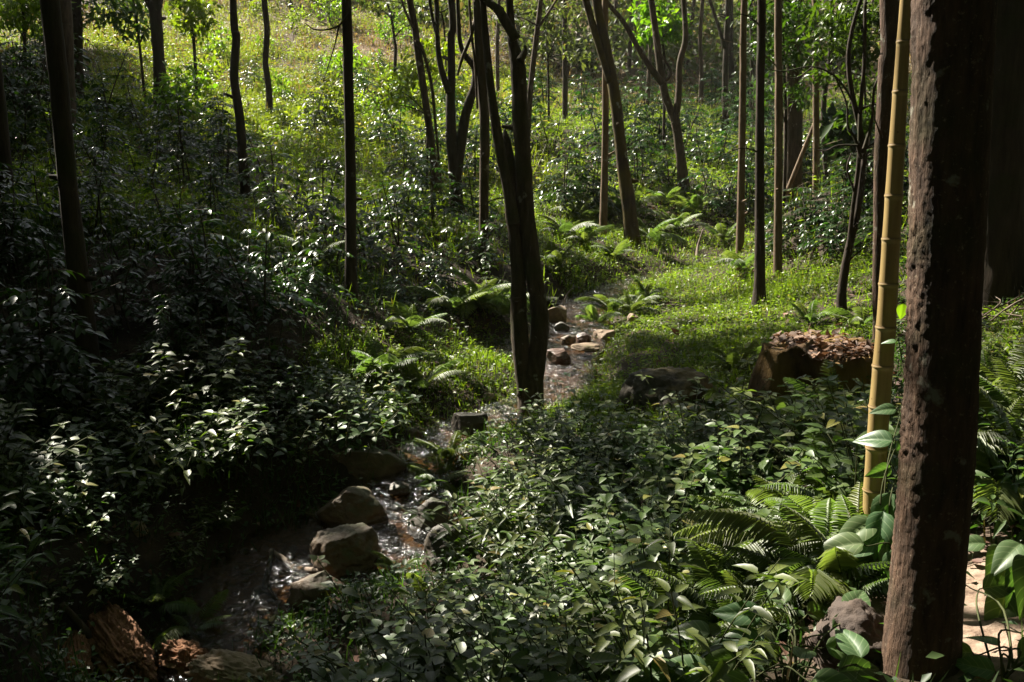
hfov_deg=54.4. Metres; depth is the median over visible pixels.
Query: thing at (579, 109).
coffee shrub
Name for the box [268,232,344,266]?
fern
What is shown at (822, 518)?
fern
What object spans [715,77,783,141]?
coffee shrub
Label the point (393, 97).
meadow bush
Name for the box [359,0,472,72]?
young tree
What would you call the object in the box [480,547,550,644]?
leafy herb
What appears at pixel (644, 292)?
fern
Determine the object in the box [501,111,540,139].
coffee shrub
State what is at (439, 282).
coffee shrub
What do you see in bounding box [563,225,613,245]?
fern
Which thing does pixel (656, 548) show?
leafy herb
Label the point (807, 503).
fern
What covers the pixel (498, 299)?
fern
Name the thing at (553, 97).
coffee shrub
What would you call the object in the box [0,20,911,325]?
slope grass
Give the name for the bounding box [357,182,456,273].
coffee shrub
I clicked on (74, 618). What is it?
cut pole
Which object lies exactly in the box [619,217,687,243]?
fern
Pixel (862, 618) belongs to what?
rock
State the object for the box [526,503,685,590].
leafy herb
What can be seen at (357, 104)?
meadow bush
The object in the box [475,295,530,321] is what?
fern
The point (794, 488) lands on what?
fern
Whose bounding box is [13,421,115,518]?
leafy herb
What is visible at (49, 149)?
coffee shrub
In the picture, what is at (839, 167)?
coffee shrub
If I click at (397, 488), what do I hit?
stone
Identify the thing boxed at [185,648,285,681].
boulder
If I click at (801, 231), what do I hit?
coffee shrub
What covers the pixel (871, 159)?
coffee shrub
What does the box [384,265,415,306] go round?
coffee shrub
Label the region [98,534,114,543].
stone
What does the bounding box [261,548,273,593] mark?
driftwood stick
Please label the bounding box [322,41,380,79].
meadow bush
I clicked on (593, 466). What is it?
leafy herb
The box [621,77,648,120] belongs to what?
coffee shrub
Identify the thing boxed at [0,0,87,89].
young tree
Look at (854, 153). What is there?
coffee shrub
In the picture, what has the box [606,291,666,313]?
fern
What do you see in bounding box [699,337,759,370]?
fern
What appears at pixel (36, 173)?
coffee shrub
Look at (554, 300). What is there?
stone
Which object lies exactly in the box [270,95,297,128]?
coffee shrub
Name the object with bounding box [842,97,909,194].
coffee shrub
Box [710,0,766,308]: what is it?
shade tree
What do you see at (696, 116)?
coffee shrub
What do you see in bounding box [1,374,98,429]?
leafy herb
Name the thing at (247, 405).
leafy herb
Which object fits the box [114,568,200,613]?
fern
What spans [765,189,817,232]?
coffee shrub
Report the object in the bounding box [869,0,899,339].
shade tree
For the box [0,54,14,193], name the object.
shade tree
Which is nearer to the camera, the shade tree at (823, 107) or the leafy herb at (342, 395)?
the leafy herb at (342, 395)
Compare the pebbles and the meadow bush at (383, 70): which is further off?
the meadow bush at (383, 70)
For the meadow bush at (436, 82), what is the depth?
27.64 m
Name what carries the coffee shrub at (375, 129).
on the ground at (122, 340)
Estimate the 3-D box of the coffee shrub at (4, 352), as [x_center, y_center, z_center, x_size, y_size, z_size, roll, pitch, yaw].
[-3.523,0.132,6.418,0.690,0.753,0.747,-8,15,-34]
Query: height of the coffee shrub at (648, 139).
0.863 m
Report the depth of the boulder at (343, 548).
5.94 m
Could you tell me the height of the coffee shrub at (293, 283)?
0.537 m
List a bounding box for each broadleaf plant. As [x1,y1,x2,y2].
[636,580,878,681]
[955,573,1023,681]
[968,534,1023,620]
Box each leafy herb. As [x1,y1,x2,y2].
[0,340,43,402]
[0,398,35,485]
[0,400,101,486]
[0,411,70,459]
[0,421,70,522]
[0,450,106,564]
[0,526,62,648]
[0,546,31,576]
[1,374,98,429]
[1,588,73,643]
[5,405,223,490]
[11,446,104,484]
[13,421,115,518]
[19,540,124,622]
[23,343,154,420]
[26,469,159,540]
[35,385,164,449]
[44,466,148,510]
[51,384,191,440]
[61,353,190,422]
[72,475,189,548]
[74,395,237,505]
[81,417,166,461]
[85,535,139,599]
[104,403,235,473]
[115,335,267,415]
[132,328,261,405]
[142,402,230,441]
[151,386,275,483]
[153,372,283,433]
[157,521,207,573]
[181,490,240,534]
[208,389,317,453]
[216,351,295,402]
[230,375,422,468]
[235,391,346,462]
[243,379,338,433]
[245,348,332,412]
[278,637,362,681]
[283,365,429,413]
[288,598,472,681]
[289,576,535,681]
[307,358,379,430]
[316,606,470,673]
[324,364,409,446]
[346,598,477,673]
[348,613,399,671]
[369,563,609,681]
[377,558,505,681]
[380,581,657,681]
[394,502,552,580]
[397,550,617,681]
[405,443,571,564]
[405,597,581,675]
[415,445,597,569]
[421,440,661,543]
[423,542,579,674]
[431,403,598,462]
[432,510,566,609]
[435,477,615,595]
[440,461,600,584]
[440,590,686,681]
[445,524,637,631]
[451,481,627,509]
[456,470,590,551]
[457,423,537,473]
[464,554,655,670]
[465,618,529,681]
[476,446,584,497]
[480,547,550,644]
[484,442,553,492]
[484,484,593,561]
[485,495,627,576]
[488,377,687,470]
[488,533,625,638]
[490,546,793,681]
[491,468,636,550]
[497,539,605,618]
[500,396,743,503]
[500,435,591,471]
[510,452,578,523]
[511,392,578,454]
[514,526,680,620]
[516,442,672,519]
[518,372,684,453]
[520,438,742,482]
[525,456,717,565]
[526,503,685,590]
[527,523,809,681]
[533,544,713,644]
[534,421,652,490]
[535,408,671,488]
[540,491,753,587]
[553,423,636,471]
[554,456,686,527]
[557,507,780,629]
[570,402,727,466]
[573,400,614,427]
[584,404,660,477]
[590,475,714,570]
[592,473,745,588]
[598,414,658,461]
[599,467,711,549]
[611,417,754,500]
[627,488,742,560]
[629,448,769,541]
[630,357,850,455]
[632,465,713,523]
[636,420,756,516]
[639,396,739,476]
[642,428,770,491]
[652,511,716,581]
[677,430,833,464]
[679,395,805,492]
[684,392,802,475]
[687,402,827,508]
[708,374,902,463]
[724,403,801,453]
[729,360,993,457]
[742,416,976,506]
[766,375,1022,514]
[778,390,855,454]
[845,378,901,452]
[980,328,1018,366]
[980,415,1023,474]
[982,315,1023,356]
[993,398,1023,427]
[995,377,1023,410]
[997,332,1022,377]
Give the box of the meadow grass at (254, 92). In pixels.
[86,0,566,193]
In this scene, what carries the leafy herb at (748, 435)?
on the ground at (122, 340)
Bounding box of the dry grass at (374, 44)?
[0,0,911,124]
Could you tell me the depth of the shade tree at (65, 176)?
6.86 m
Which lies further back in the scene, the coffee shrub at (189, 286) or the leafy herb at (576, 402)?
the coffee shrub at (189, 286)
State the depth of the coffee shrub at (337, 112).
21.21 m
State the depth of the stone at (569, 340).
10.19 m
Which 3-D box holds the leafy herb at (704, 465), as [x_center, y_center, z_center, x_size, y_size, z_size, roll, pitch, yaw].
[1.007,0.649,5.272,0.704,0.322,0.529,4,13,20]
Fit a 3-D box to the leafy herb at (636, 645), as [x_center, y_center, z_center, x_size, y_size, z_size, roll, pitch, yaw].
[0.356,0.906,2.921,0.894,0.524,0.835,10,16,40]
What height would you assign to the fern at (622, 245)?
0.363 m
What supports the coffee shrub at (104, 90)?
on the ground at (122, 340)
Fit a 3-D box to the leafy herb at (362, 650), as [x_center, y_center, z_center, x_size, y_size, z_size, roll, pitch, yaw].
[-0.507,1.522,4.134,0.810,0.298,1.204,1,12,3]
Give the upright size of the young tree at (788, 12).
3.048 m
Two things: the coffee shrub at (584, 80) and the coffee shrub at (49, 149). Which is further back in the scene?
the coffee shrub at (584, 80)
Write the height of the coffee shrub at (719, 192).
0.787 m
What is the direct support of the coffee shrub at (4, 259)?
on the ground at (122, 340)
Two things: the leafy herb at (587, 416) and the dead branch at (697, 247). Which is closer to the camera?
the leafy herb at (587, 416)
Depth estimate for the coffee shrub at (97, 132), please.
14.80 m
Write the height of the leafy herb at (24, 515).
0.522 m
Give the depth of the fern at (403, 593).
5.23 m
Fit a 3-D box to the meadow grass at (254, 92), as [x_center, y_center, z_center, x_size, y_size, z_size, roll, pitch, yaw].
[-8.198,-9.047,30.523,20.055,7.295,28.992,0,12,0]
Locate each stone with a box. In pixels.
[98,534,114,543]
[130,521,147,536]
[265,615,285,628]
[386,481,409,494]
[407,428,424,444]
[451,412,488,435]
[483,393,495,400]
[546,296,558,303]
[546,348,570,364]
[548,305,566,323]
[554,322,569,331]
[561,335,575,345]
[571,342,599,350]
[576,332,590,343]
[593,329,615,343]
[627,313,638,323]
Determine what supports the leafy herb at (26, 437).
on the ground at (122, 340)
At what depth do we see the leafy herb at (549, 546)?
4.85 m
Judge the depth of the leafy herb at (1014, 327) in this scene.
5.67 m
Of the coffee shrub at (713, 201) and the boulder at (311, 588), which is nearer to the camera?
the boulder at (311, 588)
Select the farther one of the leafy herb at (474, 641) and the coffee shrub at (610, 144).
the coffee shrub at (610, 144)
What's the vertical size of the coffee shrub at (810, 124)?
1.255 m
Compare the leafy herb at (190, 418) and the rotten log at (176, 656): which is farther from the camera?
the leafy herb at (190, 418)
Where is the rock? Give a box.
[805,596,883,669]
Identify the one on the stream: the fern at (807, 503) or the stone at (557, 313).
the stone at (557, 313)
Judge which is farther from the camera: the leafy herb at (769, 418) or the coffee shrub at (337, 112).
the coffee shrub at (337, 112)
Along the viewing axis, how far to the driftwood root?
5.88 m
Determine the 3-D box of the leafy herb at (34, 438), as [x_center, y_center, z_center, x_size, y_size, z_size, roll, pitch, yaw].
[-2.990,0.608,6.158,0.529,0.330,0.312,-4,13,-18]
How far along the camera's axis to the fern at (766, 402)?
6.22 m
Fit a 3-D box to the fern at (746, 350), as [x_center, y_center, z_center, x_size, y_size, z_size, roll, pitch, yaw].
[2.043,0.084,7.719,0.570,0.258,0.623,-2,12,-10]
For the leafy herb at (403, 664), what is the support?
on the ground at (122, 340)
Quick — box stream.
[145,266,692,681]
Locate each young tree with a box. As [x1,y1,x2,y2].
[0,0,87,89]
[72,0,164,97]
[163,0,226,97]
[358,0,421,76]
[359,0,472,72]
[369,28,459,190]
[487,0,596,120]
[626,0,693,154]
[725,0,836,213]
[796,0,879,207]
[810,102,874,176]
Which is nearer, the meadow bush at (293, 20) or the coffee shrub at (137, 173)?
the coffee shrub at (137, 173)
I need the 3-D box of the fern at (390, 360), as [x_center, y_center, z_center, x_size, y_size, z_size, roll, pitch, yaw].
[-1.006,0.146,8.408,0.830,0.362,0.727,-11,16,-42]
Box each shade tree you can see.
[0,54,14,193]
[40,0,120,390]
[42,29,49,96]
[60,0,75,128]
[71,0,84,101]
[144,0,168,109]
[223,0,250,199]
[261,0,272,114]
[304,0,362,304]
[401,0,442,204]
[428,0,475,216]
[457,0,489,270]
[470,0,548,417]
[495,0,500,96]
[514,0,556,158]
[562,0,567,121]
[582,0,641,246]
[599,0,614,236]
[608,0,690,194]
[645,17,651,112]
[679,0,707,106]
[708,0,729,136]
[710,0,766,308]
[720,0,782,277]
[722,0,734,92]
[735,0,747,253]
[749,0,754,126]
[783,0,802,210]
[798,0,842,195]
[808,0,833,190]
[847,0,854,109]
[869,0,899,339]
[880,0,997,680]
[982,0,1023,309]
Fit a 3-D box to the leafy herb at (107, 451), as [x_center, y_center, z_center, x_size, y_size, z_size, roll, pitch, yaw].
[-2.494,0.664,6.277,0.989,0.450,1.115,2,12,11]
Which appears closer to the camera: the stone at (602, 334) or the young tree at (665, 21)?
the stone at (602, 334)
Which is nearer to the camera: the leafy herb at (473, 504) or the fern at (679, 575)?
the fern at (679, 575)
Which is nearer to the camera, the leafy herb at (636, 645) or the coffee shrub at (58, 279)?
the leafy herb at (636, 645)
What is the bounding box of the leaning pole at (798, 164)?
[786,123,812,198]
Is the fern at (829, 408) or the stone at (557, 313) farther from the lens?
the stone at (557, 313)
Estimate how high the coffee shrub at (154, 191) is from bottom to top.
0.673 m
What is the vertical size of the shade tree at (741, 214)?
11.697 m
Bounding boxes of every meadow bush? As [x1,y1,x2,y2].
[142,55,217,113]
[147,67,214,124]
[163,14,182,32]
[169,50,229,98]
[182,69,217,95]
[196,21,253,59]
[247,0,270,17]
[251,30,280,48]
[260,67,301,100]
[280,4,313,31]
[294,76,362,126]
[305,0,341,27]
[314,51,342,78]
[320,1,356,23]
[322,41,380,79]
[334,90,377,121]
[343,91,384,116]
[363,59,417,95]
[367,16,409,46]
[378,0,408,33]
[381,80,443,113]
[384,81,406,108]
[389,101,422,116]
[397,17,423,40]
[410,61,441,95]
[415,0,445,23]
[436,70,471,106]
[437,106,474,125]
[441,33,465,55]
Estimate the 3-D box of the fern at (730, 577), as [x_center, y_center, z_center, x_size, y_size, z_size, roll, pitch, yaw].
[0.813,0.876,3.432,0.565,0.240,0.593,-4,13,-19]
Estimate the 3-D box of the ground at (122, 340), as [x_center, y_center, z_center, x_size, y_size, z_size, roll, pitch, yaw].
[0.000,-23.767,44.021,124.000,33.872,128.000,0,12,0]
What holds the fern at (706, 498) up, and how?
on the ground at (122, 340)
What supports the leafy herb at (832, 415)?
on the ground at (122, 340)
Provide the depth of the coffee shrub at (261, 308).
8.06 m
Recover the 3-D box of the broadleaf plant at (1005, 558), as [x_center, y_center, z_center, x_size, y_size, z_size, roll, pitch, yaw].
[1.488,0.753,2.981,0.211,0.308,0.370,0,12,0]
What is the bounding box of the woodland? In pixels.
[0,0,880,91]
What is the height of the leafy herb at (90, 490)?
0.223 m
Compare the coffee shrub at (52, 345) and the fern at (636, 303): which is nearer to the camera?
the coffee shrub at (52, 345)
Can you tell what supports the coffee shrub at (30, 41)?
on the ground at (122, 340)
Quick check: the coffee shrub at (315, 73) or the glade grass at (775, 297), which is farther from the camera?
the coffee shrub at (315, 73)
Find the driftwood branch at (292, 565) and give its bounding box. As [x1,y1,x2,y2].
[269,549,321,573]
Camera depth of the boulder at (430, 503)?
6.45 m
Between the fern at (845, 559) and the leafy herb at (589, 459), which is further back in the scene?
the leafy herb at (589, 459)
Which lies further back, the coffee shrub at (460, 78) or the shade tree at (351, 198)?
the coffee shrub at (460, 78)
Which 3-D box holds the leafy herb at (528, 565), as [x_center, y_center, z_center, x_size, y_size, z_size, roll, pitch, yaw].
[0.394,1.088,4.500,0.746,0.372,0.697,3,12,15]
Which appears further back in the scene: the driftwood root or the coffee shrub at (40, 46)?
the coffee shrub at (40, 46)
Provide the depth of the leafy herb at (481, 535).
4.97 m
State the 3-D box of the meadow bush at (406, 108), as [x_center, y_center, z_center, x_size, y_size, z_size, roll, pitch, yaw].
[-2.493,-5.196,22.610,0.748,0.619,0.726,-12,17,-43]
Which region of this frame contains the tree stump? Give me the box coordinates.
[745,324,873,413]
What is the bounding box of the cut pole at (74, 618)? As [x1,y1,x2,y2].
[58,602,91,638]
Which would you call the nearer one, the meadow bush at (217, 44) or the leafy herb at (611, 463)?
the leafy herb at (611, 463)
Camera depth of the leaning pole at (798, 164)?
14.25 m
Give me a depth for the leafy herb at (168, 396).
6.97 m
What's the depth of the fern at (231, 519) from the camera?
6.39 m
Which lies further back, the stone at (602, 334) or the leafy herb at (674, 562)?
the stone at (602, 334)
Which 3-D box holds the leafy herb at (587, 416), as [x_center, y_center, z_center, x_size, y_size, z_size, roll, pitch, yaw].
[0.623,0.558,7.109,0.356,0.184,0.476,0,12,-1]
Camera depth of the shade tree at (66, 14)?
16.30 m
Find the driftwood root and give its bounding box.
[251,585,277,601]
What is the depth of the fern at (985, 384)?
4.41 m
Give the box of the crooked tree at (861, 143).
[768,0,910,322]
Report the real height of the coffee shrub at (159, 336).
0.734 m
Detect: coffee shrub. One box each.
[0,39,77,121]
[0,41,45,119]
[0,162,62,237]
[0,169,64,278]
[0,218,14,280]
[0,264,129,431]
[0,280,34,368]
[0,348,28,397]
[1,11,42,73]
[3,62,50,156]
[6,70,109,159]
[7,33,113,121]
[8,118,41,154]
[8,249,112,359]
[10,164,96,246]
[12,140,43,191]
[15,24,97,82]
[16,226,101,291]
[34,143,98,195]
[50,142,154,236]
[53,123,140,197]
[69,256,163,337]
[77,49,145,122]
[77,96,141,160]
[88,213,169,288]
[111,82,148,129]
[112,140,176,194]
[123,282,212,384]
[126,106,173,158]
[130,202,279,337]
[131,269,195,329]
[137,113,214,189]
[137,182,206,247]
[138,90,217,161]
[141,199,223,283]
[147,247,239,329]
[168,307,264,384]
[175,158,251,234]
[186,114,272,194]
[188,91,260,159]
[200,224,325,342]
[207,224,267,288]
[217,139,323,236]
[239,57,264,88]
[248,246,319,309]
[249,313,311,386]
[260,217,320,272]
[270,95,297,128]
[274,215,364,306]
[277,154,370,242]
[281,86,301,109]
[288,89,341,132]
[300,121,328,148]
[305,63,329,84]
[305,209,375,277]
[315,84,359,123]
[326,198,395,267]
[334,122,366,147]
[353,50,365,70]
[353,69,384,103]
[355,98,402,142]
[357,182,410,231]
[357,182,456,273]
[367,49,390,69]
[368,94,424,142]
[369,108,417,156]
[371,150,449,224]
[379,61,432,111]
[379,129,429,180]
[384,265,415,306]
[390,147,475,227]
[396,113,447,170]
[400,222,464,279]
[411,252,466,302]
[415,127,445,149]
[424,91,471,141]
[434,73,474,104]
[441,158,503,224]
[451,196,509,268]
[463,124,498,180]
[469,90,513,141]
[477,265,510,284]
[499,60,552,128]
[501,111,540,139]
[527,59,561,104]
[530,104,575,148]
[533,139,599,215]
[546,137,639,212]
[568,71,601,98]
[568,83,601,120]
[568,87,627,149]
[586,84,667,147]
[587,112,636,166]
[591,66,629,102]
[608,117,668,186]
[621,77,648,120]
[622,83,700,147]
[625,60,661,102]
[635,122,674,162]
[637,97,659,125]
[639,148,675,181]
[645,129,699,192]
[656,93,713,153]
[669,78,710,128]
[672,151,736,211]
[682,74,697,101]
[684,128,710,167]
[693,67,735,107]
[693,83,755,148]
[693,108,754,168]
[699,172,749,218]
[707,86,737,122]
[712,71,774,126]
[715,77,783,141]
[719,123,774,165]
[720,152,770,205]
[723,149,773,214]
[746,63,773,93]
[746,111,803,169]
[747,76,804,125]
[748,196,773,222]
[752,134,830,189]
[752,211,798,254]
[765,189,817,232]
[768,182,844,252]
[771,134,836,190]
[784,188,828,228]
[797,197,849,258]
[802,112,836,169]
[802,162,841,182]
[803,97,850,149]
[806,148,871,224]
[816,140,873,196]
[816,211,872,257]
[827,147,906,226]
[838,194,908,251]
[839,142,873,193]
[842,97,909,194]
[863,169,907,219]
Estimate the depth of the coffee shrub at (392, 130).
18.41 m
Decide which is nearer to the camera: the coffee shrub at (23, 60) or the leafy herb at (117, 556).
the leafy herb at (117, 556)
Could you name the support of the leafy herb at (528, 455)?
on the ground at (122, 340)
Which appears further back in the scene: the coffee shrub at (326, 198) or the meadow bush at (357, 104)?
the meadow bush at (357, 104)
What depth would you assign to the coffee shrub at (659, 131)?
20.29 m
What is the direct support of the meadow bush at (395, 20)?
on the ground at (122, 340)
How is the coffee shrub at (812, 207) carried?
on the ground at (122, 340)
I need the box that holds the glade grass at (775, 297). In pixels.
[293,151,1023,443]
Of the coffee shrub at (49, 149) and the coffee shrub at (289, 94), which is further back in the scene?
the coffee shrub at (289, 94)
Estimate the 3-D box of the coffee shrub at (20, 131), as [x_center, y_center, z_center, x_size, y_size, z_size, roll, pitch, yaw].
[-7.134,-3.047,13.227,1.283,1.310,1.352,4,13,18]
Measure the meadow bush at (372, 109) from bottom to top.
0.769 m
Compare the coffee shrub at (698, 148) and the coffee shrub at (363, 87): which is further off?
the coffee shrub at (363, 87)
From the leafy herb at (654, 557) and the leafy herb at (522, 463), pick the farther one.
the leafy herb at (522, 463)
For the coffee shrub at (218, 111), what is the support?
on the ground at (122, 340)
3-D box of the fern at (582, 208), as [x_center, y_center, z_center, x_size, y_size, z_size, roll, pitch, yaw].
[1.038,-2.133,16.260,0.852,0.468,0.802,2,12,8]
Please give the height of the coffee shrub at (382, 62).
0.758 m
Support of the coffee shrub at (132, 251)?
on the ground at (122, 340)
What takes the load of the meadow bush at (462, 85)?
on the ground at (122, 340)
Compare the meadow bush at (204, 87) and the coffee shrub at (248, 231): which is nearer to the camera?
the coffee shrub at (248, 231)
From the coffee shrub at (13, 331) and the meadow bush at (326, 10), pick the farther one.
the meadow bush at (326, 10)
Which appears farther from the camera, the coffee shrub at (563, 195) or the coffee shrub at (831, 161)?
the coffee shrub at (563, 195)
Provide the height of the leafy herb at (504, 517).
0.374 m
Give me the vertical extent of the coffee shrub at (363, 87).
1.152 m
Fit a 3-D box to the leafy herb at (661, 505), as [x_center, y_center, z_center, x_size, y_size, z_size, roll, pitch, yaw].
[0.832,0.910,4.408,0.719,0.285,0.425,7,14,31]
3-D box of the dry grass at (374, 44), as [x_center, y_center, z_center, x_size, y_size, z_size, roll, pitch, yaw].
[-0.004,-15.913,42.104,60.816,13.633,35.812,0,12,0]
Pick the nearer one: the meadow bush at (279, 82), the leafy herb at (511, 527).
the leafy herb at (511, 527)
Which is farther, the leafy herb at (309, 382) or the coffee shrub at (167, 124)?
the coffee shrub at (167, 124)
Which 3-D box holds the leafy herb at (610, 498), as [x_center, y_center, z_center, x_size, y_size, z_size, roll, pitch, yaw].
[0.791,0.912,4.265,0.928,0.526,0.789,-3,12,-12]
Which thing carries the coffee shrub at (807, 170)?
on the ground at (122, 340)
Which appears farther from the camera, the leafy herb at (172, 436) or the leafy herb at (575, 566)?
the leafy herb at (172, 436)
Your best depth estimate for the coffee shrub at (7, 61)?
16.66 m
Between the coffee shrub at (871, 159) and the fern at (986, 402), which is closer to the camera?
the fern at (986, 402)
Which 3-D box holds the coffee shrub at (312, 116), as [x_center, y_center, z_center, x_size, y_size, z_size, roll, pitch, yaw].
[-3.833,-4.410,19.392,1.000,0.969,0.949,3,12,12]
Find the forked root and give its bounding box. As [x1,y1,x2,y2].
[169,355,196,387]
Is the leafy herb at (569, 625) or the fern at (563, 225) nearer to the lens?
the leafy herb at (569, 625)
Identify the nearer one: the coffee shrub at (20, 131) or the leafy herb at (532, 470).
the leafy herb at (532, 470)
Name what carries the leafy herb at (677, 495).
on the ground at (122, 340)
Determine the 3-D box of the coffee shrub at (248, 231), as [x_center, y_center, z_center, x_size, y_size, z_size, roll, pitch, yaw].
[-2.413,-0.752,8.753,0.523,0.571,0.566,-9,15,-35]
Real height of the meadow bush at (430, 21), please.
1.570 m
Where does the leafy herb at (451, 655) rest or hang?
on the ground at (122, 340)
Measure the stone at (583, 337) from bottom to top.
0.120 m
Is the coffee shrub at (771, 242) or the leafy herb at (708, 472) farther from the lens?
the coffee shrub at (771, 242)
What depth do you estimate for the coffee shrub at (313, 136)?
18.18 m
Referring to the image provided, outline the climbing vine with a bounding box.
[808,337,903,577]
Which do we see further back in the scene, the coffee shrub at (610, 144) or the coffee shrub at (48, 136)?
the coffee shrub at (610, 144)
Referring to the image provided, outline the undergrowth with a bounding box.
[0,183,1023,681]
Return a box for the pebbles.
[156,278,655,650]
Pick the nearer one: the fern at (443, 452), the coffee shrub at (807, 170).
the fern at (443, 452)
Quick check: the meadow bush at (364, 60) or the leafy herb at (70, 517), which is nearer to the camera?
the leafy herb at (70, 517)
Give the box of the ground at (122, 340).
[0,0,1023,681]
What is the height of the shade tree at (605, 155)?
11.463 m
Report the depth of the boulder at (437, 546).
5.58 m
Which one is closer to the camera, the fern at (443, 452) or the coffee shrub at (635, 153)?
the fern at (443, 452)
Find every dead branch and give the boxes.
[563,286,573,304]
[695,229,702,257]
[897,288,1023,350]
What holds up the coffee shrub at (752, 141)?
on the ground at (122, 340)
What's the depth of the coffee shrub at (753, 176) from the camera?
16.58 m
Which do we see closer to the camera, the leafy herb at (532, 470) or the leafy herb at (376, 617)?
the leafy herb at (376, 617)
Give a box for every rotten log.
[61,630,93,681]
[86,600,157,681]
[157,638,208,681]
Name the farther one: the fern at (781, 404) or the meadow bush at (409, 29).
the meadow bush at (409, 29)
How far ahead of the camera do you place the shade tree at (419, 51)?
14.41 m
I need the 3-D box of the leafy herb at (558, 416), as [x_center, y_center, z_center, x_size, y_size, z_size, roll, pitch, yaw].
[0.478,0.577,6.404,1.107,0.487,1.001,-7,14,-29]
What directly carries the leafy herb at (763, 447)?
on the ground at (122, 340)
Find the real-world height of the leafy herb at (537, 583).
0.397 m
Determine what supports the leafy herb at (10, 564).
on the ground at (122, 340)
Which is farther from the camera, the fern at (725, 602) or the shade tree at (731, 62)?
the shade tree at (731, 62)
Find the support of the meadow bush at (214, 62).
on the ground at (122, 340)
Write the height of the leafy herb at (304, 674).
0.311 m
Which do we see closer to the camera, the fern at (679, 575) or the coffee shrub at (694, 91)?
the fern at (679, 575)
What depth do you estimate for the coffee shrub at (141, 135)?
15.61 m
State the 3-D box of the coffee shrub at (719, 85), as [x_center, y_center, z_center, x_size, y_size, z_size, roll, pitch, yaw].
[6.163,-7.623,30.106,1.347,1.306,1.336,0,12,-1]
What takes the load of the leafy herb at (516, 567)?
on the ground at (122, 340)
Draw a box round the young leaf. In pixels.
[896,304,906,318]
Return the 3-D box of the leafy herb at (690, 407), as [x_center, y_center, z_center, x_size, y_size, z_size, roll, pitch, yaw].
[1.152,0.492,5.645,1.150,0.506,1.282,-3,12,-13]
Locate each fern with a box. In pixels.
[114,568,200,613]
[152,589,231,651]
[199,505,247,529]
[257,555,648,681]
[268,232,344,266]
[313,357,386,383]
[320,490,337,502]
[349,333,433,376]
[369,550,423,575]
[373,572,450,619]
[377,301,447,330]
[389,348,465,390]
[402,430,486,460]
[405,283,489,311]
[406,456,467,501]
[418,278,510,318]
[449,269,529,314]
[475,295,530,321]
[536,214,600,235]
[540,241,576,266]
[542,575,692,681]
[548,174,592,191]
[549,195,598,226]
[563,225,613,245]
[574,194,617,215]
[575,294,635,310]
[575,304,622,325]
[589,239,633,258]
[594,565,719,620]
[596,561,788,658]
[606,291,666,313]
[611,187,667,216]
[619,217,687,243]
[630,275,668,299]
[640,183,690,203]
[640,541,798,670]
[655,208,710,229]
[668,193,720,213]
[673,499,849,572]
[676,544,775,614]
[680,496,879,608]
[685,569,835,660]
[687,378,747,406]
[690,492,798,520]
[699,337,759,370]
[699,499,788,600]
[700,514,890,660]
[701,223,735,240]
[709,475,804,512]
[713,251,753,271]
[715,386,853,435]
[727,339,761,360]
[729,389,746,397]
[732,398,774,424]
[745,474,859,517]
[757,495,889,599]
[759,482,863,555]
[761,432,890,501]
[768,389,847,403]
[780,360,864,422]
[781,397,901,436]
[785,426,897,480]
[788,299,848,324]
[822,306,897,327]
[895,414,1023,526]
[970,408,1023,542]
[976,386,1023,472]
[978,396,1023,426]
[979,357,1023,425]
[980,335,1023,402]
[980,350,1023,405]
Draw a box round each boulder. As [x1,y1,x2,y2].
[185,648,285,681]
[288,570,344,613]
[310,522,380,578]
[316,486,387,531]
[333,446,408,485]
[407,497,447,538]
[424,524,477,569]
[616,366,713,420]
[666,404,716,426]
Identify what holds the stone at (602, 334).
on the ground at (122, 340)
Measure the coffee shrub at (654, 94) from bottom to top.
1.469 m
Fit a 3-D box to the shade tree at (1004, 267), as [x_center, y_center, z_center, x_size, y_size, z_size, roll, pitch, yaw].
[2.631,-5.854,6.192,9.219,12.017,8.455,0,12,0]
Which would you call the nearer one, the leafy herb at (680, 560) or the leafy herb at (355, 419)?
the leafy herb at (680, 560)
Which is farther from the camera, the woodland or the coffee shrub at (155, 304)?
the woodland
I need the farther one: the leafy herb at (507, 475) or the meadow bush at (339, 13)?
the meadow bush at (339, 13)
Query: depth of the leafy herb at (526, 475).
5.31 m
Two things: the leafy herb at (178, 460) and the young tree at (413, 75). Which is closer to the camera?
the leafy herb at (178, 460)
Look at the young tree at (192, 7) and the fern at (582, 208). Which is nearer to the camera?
the fern at (582, 208)
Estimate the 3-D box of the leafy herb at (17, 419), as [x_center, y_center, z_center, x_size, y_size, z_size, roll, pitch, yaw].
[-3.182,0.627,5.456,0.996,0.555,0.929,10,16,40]
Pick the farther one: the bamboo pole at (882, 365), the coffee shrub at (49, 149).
the coffee shrub at (49, 149)
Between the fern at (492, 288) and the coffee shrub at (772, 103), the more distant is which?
the coffee shrub at (772, 103)
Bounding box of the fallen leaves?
[6,116,1018,679]
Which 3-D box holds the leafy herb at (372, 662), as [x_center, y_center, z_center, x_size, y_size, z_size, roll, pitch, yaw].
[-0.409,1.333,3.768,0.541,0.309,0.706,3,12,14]
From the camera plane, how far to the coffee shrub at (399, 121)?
19.63 m
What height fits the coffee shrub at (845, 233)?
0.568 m
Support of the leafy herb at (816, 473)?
on the ground at (122, 340)
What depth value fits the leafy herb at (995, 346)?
5.79 m
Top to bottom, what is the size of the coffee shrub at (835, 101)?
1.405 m
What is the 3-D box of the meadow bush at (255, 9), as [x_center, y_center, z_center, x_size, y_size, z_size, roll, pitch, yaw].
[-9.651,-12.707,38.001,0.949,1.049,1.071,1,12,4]
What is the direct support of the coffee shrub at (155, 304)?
on the ground at (122, 340)
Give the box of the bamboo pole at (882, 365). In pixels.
[862,0,910,516]

